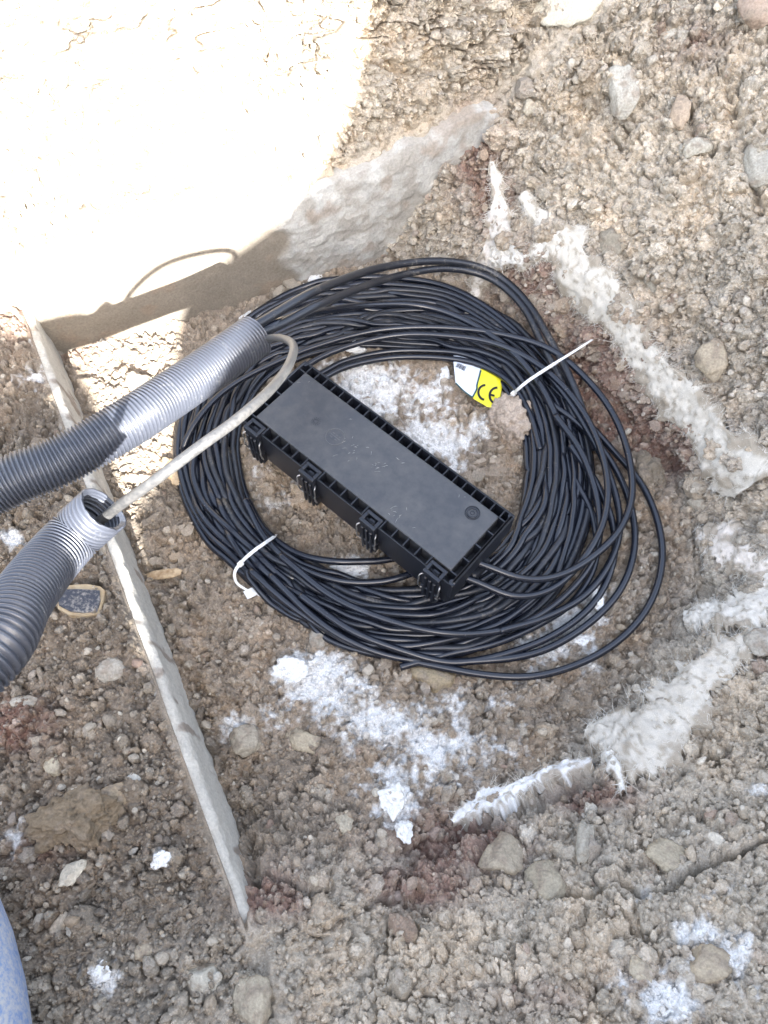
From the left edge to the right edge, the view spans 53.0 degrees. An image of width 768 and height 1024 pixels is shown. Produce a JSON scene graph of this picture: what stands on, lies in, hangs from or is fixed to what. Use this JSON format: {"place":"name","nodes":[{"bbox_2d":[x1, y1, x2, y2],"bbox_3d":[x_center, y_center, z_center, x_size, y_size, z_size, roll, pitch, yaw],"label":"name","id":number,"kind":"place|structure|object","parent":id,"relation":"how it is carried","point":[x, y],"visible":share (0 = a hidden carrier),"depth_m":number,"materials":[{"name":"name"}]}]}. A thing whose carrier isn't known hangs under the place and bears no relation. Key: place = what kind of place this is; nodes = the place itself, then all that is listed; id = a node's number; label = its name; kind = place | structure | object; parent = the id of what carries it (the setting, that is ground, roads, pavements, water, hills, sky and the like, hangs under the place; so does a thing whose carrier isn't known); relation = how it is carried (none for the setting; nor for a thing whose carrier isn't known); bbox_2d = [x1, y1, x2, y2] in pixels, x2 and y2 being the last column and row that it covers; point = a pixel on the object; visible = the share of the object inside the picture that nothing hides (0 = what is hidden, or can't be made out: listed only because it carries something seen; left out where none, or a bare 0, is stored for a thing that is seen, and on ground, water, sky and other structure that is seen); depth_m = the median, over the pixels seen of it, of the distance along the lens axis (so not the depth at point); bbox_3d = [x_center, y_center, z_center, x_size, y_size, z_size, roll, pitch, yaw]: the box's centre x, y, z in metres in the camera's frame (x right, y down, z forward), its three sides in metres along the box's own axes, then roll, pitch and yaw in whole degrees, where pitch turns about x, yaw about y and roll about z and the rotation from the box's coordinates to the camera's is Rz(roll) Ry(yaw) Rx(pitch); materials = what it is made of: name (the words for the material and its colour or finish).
{"place":"outdoors","nodes":[
{"label":"outdoors","id":0,"kind":"place"},
{"bbox_2d":[0,0,767,1023],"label":"ground","id":1,"kind":"structure","parent":0,"point":[126,898],"depth_m":1.12,"materials":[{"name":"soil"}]},
{"bbox_2d":[0,899,31,1023],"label":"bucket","id":2,"kind":"object","parent":1,"relation":"on","point":[14,1004],"visible":1,"depth_m":0.75,"materials":[{"name":"blue plastic"}]},
{"bbox_2d":[0,695,37,706],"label":"stone","id":3,"kind":"object","parent":1,"relation":"on","point":[31,701],"visible":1,"depth_m":0.96,"materials":[{"name":"grey stone"}]},
{"bbox_2d":[43,753,62,776],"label":"stone","id":4,"kind":"object","parent":1,"relation":"on","point":[52,769],"visible":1,"depth_m":0.93,"materials":[{"name":"beige stone"}]},
{"bbox_2d":[48,911,68,936],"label":"stone","id":5,"kind":"object","parent":1,"relation":"on","point":[58,924],"visible":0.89,"depth_m":0.85,"materials":[{"name":"grey stone"}]},
{"bbox_2d":[0,488,126,691],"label":"corrugated duct","id":6,"kind":"object","parent":1,"relation":"on","point":[46,564],"visible":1,"depth_m":0.64,"materials":[{"name":"plastic"}]},
{"bbox_2d":[66,927,73,936],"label":"stone","id":7,"kind":"object","parent":1,"relation":"on","point":[68,932],"visible":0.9,"depth_m":0.85,"materials":[{"name":"grey stone"}]},
{"bbox_2d":[58,859,86,886],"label":"stone","id":8,"kind":"object","parent":1,"relation":"on","point":[71,872],"visible":1,"depth_m":0.87,"materials":[{"name":"grey stone"}]},
{"bbox_2d":[24,782,126,853],"bbox_3d":[-0.360,0.357,0.899,0.107,0.075,0.077,0,64,0],"label":"earth clod","id":9,"kind":"object","parent":1,"relation":"on","point":[78,817],"visible":0.98,"depth_m":0.88,"materials":[{"name":"soil"}]},
{"bbox_2d":[58,584,105,617],"bbox_3d":[-0.410,0.119,1.040,0.063,0.021,0.046,0,64,0],"label":"broken tile","id":10,"kind":"object","parent":1,"relation":"on","point":[79,600],"visible":0.78,"depth_m":1.03,"materials":[{"name":"ceramic"}]},
{"bbox_2d":[87,960,111,983],"bbox_3d":[-0.305,0.497,0.828,0.022,0.011,0.021,-34,69,-15],"label":"snow lump","id":11,"kind":"object","parent":1,"relation":"on","point":[97,976],"visible":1,"depth_m":0.82,"materials":[{"name":"white snow"}]},
{"bbox_2d":[95,657,124,682],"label":"stone","id":12,"kind":"object","parent":1,"relation":"on","point":[108,670],"visible":1,"depth_m":1.00,"materials":[{"name":"grey stone"}]},
{"bbox_2d":[101,782,126,803],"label":"stone","id":13,"kind":"object","parent":1,"relation":"on","point":[111,790],"visible":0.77,"depth_m":0.92,"materials":[{"name":"brown stone"}]},
{"bbox_2d":[127,773,140,779],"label":"stone","id":14,"kind":"object","parent":1,"relation":"on","point":[133,776],"visible":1,"depth_m":0.93,"materials":[{"name":"white stone"}]},
{"bbox_2d":[0,316,270,515],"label":"corrugated duct","id":15,"kind":"object","parent":1,"relation":"on","point":[145,411],"visible":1,"depth_m":0.90,"materials":[{"name":"plastic"}]},
{"bbox_2d":[95,334,297,524],"bbox_3d":[-0.173,-0.108,0.819,0.165,0.295,0.421,9,64,4],"label":"looped cable","id":16,"kind":"object","parent":15,"relation":"attached to","point":[209,439],"visible":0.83,"depth_m":0.65,"materials":[{"name":"white plastic"}]},
{"bbox_2d":[134,943,152,961],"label":"stone","id":17,"kind":"object","parent":1,"relation":"on","point":[143,951],"visible":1,"depth_m":0.85,"materials":[{"name":"grey stone"}]},
{"bbox_2d":[147,451,161,464],"bbox_3d":[-0.373,-0.085,1.282,0.066,0.006,0.011,37,70,16],"label":"wood chip","id":18,"kind":"object","parent":1,"relation":"on","point":[156,458],"visible":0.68,"depth_m":1.28,"materials":[{"name":"beige wood"}]},
{"bbox_2d":[150,850,170,869],"bbox_3d":[-0.256,0.400,0.884,0.021,0.011,0.021,15,65,7],"label":"snow lump","id":19,"kind":"object","parent":1,"relation":"on","point":[162,858],"visible":1,"depth_m":0.88,"materials":[{"name":"white snow"}]},
{"bbox_2d":[145,568,181,579],"bbox_3d":[-0.339,0.095,1.184,0.064,0.017,0.017,0,64,0],"label":"wood chip","id":20,"kind":"object","parent":1,"relation":"on","point":[165,573],"visible":1,"depth_m":1.18,"materials":[{"name":"beige wood"}]},
{"bbox_2d":[159,457,178,485],"bbox_3d":[-0.346,-0.065,1.263,0.027,0.016,0.071,-36,69,-16],"label":"wood chip","id":21,"kind":"object","parent":1,"relation":"on","point":[173,477],"visible":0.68,"depth_m":1.25,"materials":[{"name":"beige wood"}]},
{"bbox_2d":[187,963,222,992],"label":"stone","id":22,"kind":"object","parent":1,"relation":"on","point":[199,980],"visible":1,"depth_m":0.84,"materials":[{"name":"grey stone"}]},
{"bbox_2d":[239,310,250,318],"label":"snow lump","id":23,"kind":"object","parent":1,"relation":"on","point":[245,314],"visible":0.3,"depth_m":1.43,"materials":[{"name":"white snow"}]},
{"bbox_2d":[229,724,261,757],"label":"stone","id":24,"kind":"object","parent":1,"relation":"on","point":[245,740],"visible":1,"depth_m":1.07,"materials":[{"name":"grey stone"}]},
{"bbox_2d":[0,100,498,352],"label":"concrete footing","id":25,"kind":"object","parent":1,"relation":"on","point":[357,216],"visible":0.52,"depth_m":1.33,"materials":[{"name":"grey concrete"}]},
{"bbox_2d":[243,588,257,598],"bbox_3d":[-0.202,0.122,1.164,0.017,0.007,0.013,-29,68,-13],"label":"plastic scrap","id":26,"kind":"object","parent":1,"relation":"on","point":[250,593],"visible":1,"depth_m":1.16,"materials":[{"name":"white plastic"}]},
{"bbox_2d":[232,974,272,1023],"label":"stone","id":27,"kind":"object","parent":1,"relation":"on","point":[251,997],"visible":1,"depth_m":0.83,"materials":[{"name":"beige stone"}]},
{"bbox_2d":[267,46,274,66],"bbox_3d":[-0.170,-0.684,1.157,0.013,0.028,0.012,0,64,0],"label":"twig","id":28,"kind":"object","parent":1,"relation":"on","point":[271,56],"visible":1,"depth_m":1.16,"materials":[{"name":"wood"}]},
{"bbox_2d":[271,655,308,682],"bbox_3d":[-0.135,0.230,1.113,0.052,0.016,0.040,14,65,7],"label":"snow lump","id":29,"kind":"object","parent":1,"relation":"on","point":[296,670],"visible":1,"depth_m":1.11,"materials":[{"name":"white snow"}]},
{"bbox_2d":[285,727,321,754],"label":"stone","id":30,"kind":"object","parent":1,"relation":"on","point":[301,740],"visible":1,"depth_m":1.08,"materials":[{"name":"beige stone"}]},
{"bbox_2d":[303,275,322,283],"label":"snow lump","id":31,"kind":"object","parent":1,"relation":"on","point":[312,277],"visible":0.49,"depth_m":1.45,"materials":[{"name":"white snow"}]},
{"bbox_2d":[309,630,325,648],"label":"stone","id":32,"kind":"object","parent":1,"relation":"on","point":[316,640],"visible":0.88,"depth_m":1.14,"materials":[{"name":"grey stone"}]},
{"bbox_2d":[335,814,353,834],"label":"stone","id":33,"kind":"object","parent":1,"relation":"on","point":[344,821],"visible":1,"depth_m":0.99,"materials":[{"name":"grey stone"}]},
{"bbox_2d":[329,565,367,576],"bbox_3d":[-0.052,0.090,1.199,0.067,0.013,0.027,0,64,0],"label":"snow lump","id":34,"kind":"object","parent":1,"relation":"on","point":[354,570],"visible":0.77,"depth_m":1.19,"materials":[{"name":"white snow"}]},
{"bbox_2d":[346,340,366,353],"bbox_3d":[-0.053,-0.293,1.376,0.047,0.014,0.027,0,64,0],"label":"snow lump","id":35,"kind":"object","parent":1,"relation":"on","point":[357,350],"visible":0.45,"depth_m":1.37,"materials":[{"name":"white snow"}]},
{"bbox_2d":[377,375,389,386],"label":"snow lump","id":36,"kind":"object","parent":1,"relation":"on","point":[381,380],"visible":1,"depth_m":1.35,"materials":[{"name":"white snow"}]},
{"bbox_2d":[377,781,409,821],"bbox_3d":[0.013,0.385,1.026,0.044,0.034,0.053,0,64,0],"label":"snow lump","id":37,"kind":"object","parent":1,"relation":"on","point":[392,798],"visible":1,"depth_m":1.02,"materials":[{"name":"white snow"}]},
{"bbox_2d":[394,819,412,844],"bbox_3d":[0.026,0.412,0.994,0.025,0.022,0.032,0,64,0],"label":"snow lump","id":38,"kind":"object","parent":1,"relation":"on","point":[403,830],"visible":1,"depth_m":0.99,"materials":[{"name":"white snow"}]},
{"bbox_2d":[173,257,665,680],"bbox_3d":[0.043,-0.164,1.150,0.790,0.301,0.770,0,64,0],"label":"cable coil","id":39,"kind":"object","parent":1,"relation":"on","point":[535,565],"visible":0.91,"depth_m":1.21,"materials":[{"name":"black plastic"}]},
{"bbox_2d":[233,534,277,595],"bbox_3d":[-0.199,0.069,1.171,0.054,0.055,0.108,7,64,3],"label":"cable tie","id":40,"kind":"object","parent":39,"relation":"attached to","point":[240,563],"visible":0.99,"depth_m":1.15,"materials":[{"name":"white plastic"}]},
{"bbox_2d":[242,361,514,601],"bbox_3d":[-0.019,-0.045,1.174,0.427,0.098,0.155,38,70,17],"label":"splice closure","id":41,"kind":"object","parent":39,"relation":"in","point":[437,528],"visible":0.98,"depth_m":1.13,"materials":[{"name":"plastic"}]},
{"bbox_2d":[510,339,592,396],"bbox_3d":[0.286,-0.244,1.321,0.172,0.064,0.022,-33,68,-15],"label":"cable tie","id":42,"kind":"object","parent":39,"relation":"attached to","point":[513,393],"visible":0.96,"depth_m":1.29,"materials":[{"name":"white plastic"}]},
{"bbox_2d":[410,666,455,693],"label":"stone","id":43,"kind":"object","parent":1,"relation":"on","point":[436,680],"visible":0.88,"depth_m":1.11,"materials":[{"name":"beige stone"}]},
{"bbox_2d":[438,366,449,386],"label":"snow lump","id":44,"kind":"object","parent":1,"relation":"on","point":[444,373],"visible":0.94,"depth_m":1.36,"materials":[{"name":"white snow"}]},
{"bbox_2d":[453,355,501,406],"bbox_3d":[0.156,-0.228,1.335,0.111,0.007,0.080,25,67,12],"label":"product tag","id":45,"kind":"object","parent":1,"relation":"on","point":[482,386],"visible":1,"depth_m":1.33,"materials":[{"name":"yellow plastic"}]},
{"bbox_2d":[463,161,522,298],"bbox_3d":[0.188,-0.494,1.370,0.116,0.212,0.160,-10,64,-5],"label":"residue","id":46,"kind":"object","parent":1,"relation":"on","point":[501,218],"visible":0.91,"depth_m":1.33},
{"bbox_2d":[477,831,523,874],"bbox_3d":[0.148,0.421,0.947,0.049,0.038,0.055,22,66,11],"label":"stone","id":47,"kind":"object","parent":1,"relation":"on","point":[503,851],"visible":1,"depth_m":0.94,"materials":[{"name":"grey stone"}]},
{"bbox_2d":[483,390,531,448],"bbox_3d":[0.213,-0.160,1.319,0.096,0.075,0.122,0,64,0],"label":"earth clod","id":48,"kind":"object","parent":1,"relation":"on","point":[507,418],"visible":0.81,"depth_m":1.29,"materials":[{"name":"soil"}]},
{"bbox_2d":[450,742,595,831],"bbox_3d":[0.178,0.365,1.037,0.219,0.076,0.073,-22,66,-10],"label":"geotextile","id":49,"kind":"object","parent":1,"relation":"on","point":[505,803],"visible":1,"depth_m":1.03,"materials":[{"name":"white fabric"}]},
{"bbox_2d":[487,231,565,275],"bbox_3d":[0.251,-0.453,1.338,0.164,0.151,0.088,13,65,6],"label":"geotextile","id":50,"kind":"object","parent":1,"relation":"on","point":[508,258],"visible":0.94,"depth_m":1.34,"materials":[{"name":"white fabric"}]},
{"bbox_2d":[522,98,536,117],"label":"stone","id":51,"kind":"object","parent":1,"relation":"on","point":[529,106],"visible":1,"depth_m":1.26,"materials":[{"name":"grey stone"}]},
{"bbox_2d":[522,859,566,900],"bbox_3d":[0.191,0.440,0.921,0.052,0.039,0.046,0,64,0],"label":"stone","id":52,"kind":"object","parent":1,"relation":"on","point":[544,876],"visible":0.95,"depth_m":0.91,"materials":[{"name":"grey stone"}]},
{"bbox_2d":[532,0,602,27],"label":"stone","id":53,"kind":"object","parent":1,"relation":"on","point":[578,12],"visible":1,"depth_m":1.21,"materials":[{"name":"grey stone"}]},
{"bbox_2d":[572,634,588,645],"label":"snow lump","id":54,"kind":"object","parent":1,"relation":"on","point":[582,640],"visible":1,"depth_m":1.14,"materials":[{"name":"white snow"}]},
{"bbox_2d":[575,819,594,863],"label":"stone","id":55,"kind":"object","parent":1,"relation":"on","point":[584,833],"visible":1,"depth_m":0.93,"materials":[{"name":"grey stone"}]},
{"bbox_2d":[591,585,603,610],"bbox_3d":[0.322,0.127,1.161,0.020,0.012,0.051,0,64,0],"label":"snow lump","id":56,"kind":"object","parent":1,"relation":"on","point":[600,604],"visible":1,"depth_m":1.15,"materials":[{"name":"white snow"}]},
{"bbox_2d":[598,228,624,255],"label":"stone","id":57,"kind":"object","parent":1,"relation":"on","point":[609,238],"visible":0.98,"depth_m":1.25,"materials":[{"name":"grey stone"}]},
{"bbox_2d":[607,64,639,120],"bbox_3d":[0.378,-0.661,1.211,0.042,0.056,0.071,-11,64,-5],"label":"stone","id":58,"kind":"object","parent":1,"relation":"on","point":[623,93],"visible":0.99,"depth_m":1.20,"materials":[{"name":"grey stone"}]},
{"bbox_2d":[512,190,767,506],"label":"geotextile","id":59,"kind":"object","parent":1,"relation":"on","point":[682,404],"visible":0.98,"depth_m":1.25,"materials":[{"name":"white fabric"}]},
{"bbox_2d":[628,954,653,985],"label":"stone","id":60,"kind":"object","parent":1,"relation":"on","point":[639,969],"visible":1,"depth_m":0.82,"materials":[{"name":"beige stone"}]},
{"bbox_2d":[632,449,665,499],"bbox_3d":[0.429,-0.060,1.272,0.073,0.053,0.104,0,64,0],"label":"earth clod","id":61,"kind":"object","parent":1,"relation":"on","point":[649,469],"visible":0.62,"depth_m":1.26,"materials":[{"name":"soil"}]},
{"bbox_2d":[643,279,656,292],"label":"stone","id":62,"kind":"object","parent":1,"relation":"on","point":[651,286],"visible":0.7,"depth_m":1.24,"materials":[{"name":"grey stone"}]},
{"bbox_2d":[644,838,685,872],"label":"stone","id":63,"kind":"object","parent":1,"relation":"on","point":[663,854],"visible":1,"depth_m":0.91,"materials":[{"name":"grey stone"}]},
{"bbox_2d":[664,25,680,41],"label":"stone","id":64,"kind":"object","parent":1,"relation":"on","point":[673,33],"visible":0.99,"depth_m":1.19,"materials":[{"name":"grey stone"}]},
{"bbox_2d":[581,615,767,791],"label":"geotextile","id":65,"kind":"object","parent":1,"relation":"on","point":[631,734],"visible":0.99,"depth_m":1.03,"materials":[{"name":"white fabric"}]},
{"bbox_2d":[591,746,648,798],"bbox_3d":[0.300,0.337,1.000,0.058,0.067,0.079,-8,64,-4],"label":"geotextile","id":66,"kind":"object","parent":65,"relation":"on","point":[614,768],"visible":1,"depth_m":0.99,"materials":[{"name":"white fabric"}]},
{"bbox_2d":[743,627,767,656],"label":"stone","id":67,"kind":"object","parent":65,"relation":"on","point":[755,640],"visible":1,"depth_m":1.02,"materials":[{"name":"grey stone"}]},
{"bbox_2d":[669,93,690,130],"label":"stone","id":68,"kind":"object","parent":1,"relation":"on","point":[679,115],"visible":1,"depth_m":1.17,"materials":[{"name":"brown stone"}]},
{"bbox_2d":[684,498,705,510],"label":"stone","id":69,"kind":"object","parent":1,"relation":"on","point":[696,505],"visible":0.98,"depth_m":1.22,"materials":[{"name":"grey stone"}]},
{"bbox_2d":[683,136,712,158],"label":"stone","id":70,"kind":"object","parent":1,"relation":"on","point":[696,146],"visible":1,"depth_m":1.16,"materials":[{"name":"grey stone"}]},
{"bbox_2d":[689,943,732,983],"bbox_3d":[0.343,0.479,0.813,0.050,0.034,0.036,-36,69,-16],"label":"stone","id":71,"kind":"object","parent":1,"relation":"on","point":[709,964],"visible":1,"depth_m":0.80,"materials":[{"name":"beige stone"}]},
{"bbox_2d":[694,337,727,381],"bbox_3d":[0.502,-0.235,1.181,0.043,0.049,0.063,0,64,0],"label":"stone","id":72,"kind":"object","parent":1,"relation":"on","point":[711,360],"visible":1,"depth_m":1.17,"materials":[{"name":"beige stone"}]},
{"bbox_2d":[683,568,767,642],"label":"geotextile","id":73,"kind":"object","parent":1,"relation":"on","point":[740,608],"visible":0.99,"depth_m":1.08,"materials":[{"name":"white fabric"}]},
{"bbox_2d":[694,517,767,583],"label":"geotextile","id":74,"kind":"object","parent":1,"relation":"on","point":[726,553],"visible":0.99,"depth_m":1.15,"materials":[{"name":"white fabric"}]},
{"bbox_2d":[737,0,767,29],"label":"stone","id":75,"kind":"object","parent":1,"relation":"on","point":[753,14],"visible":1,"depth_m":1.11,"materials":[{"name":"grey stone"}]},
{"bbox_2d":[743,137,767,190],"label":"stone","id":76,"kind":"object","parent":1,"relation":"on","point":[755,163],"visible":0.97,"depth_m":1.13,"materials":[{"name":"grey stone"}]},
{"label":"surrounding ground","id":77,"kind":"structure","parent":0,"visible":0},
{"bbox_2d":[22,310,248,923],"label":"concrete kerb","id":78,"kind":"structure","parent":77,"relation":"on","point":[214,804],"depth_m":1.05,"materials":[{"name":"grey concrete"}]}
]}

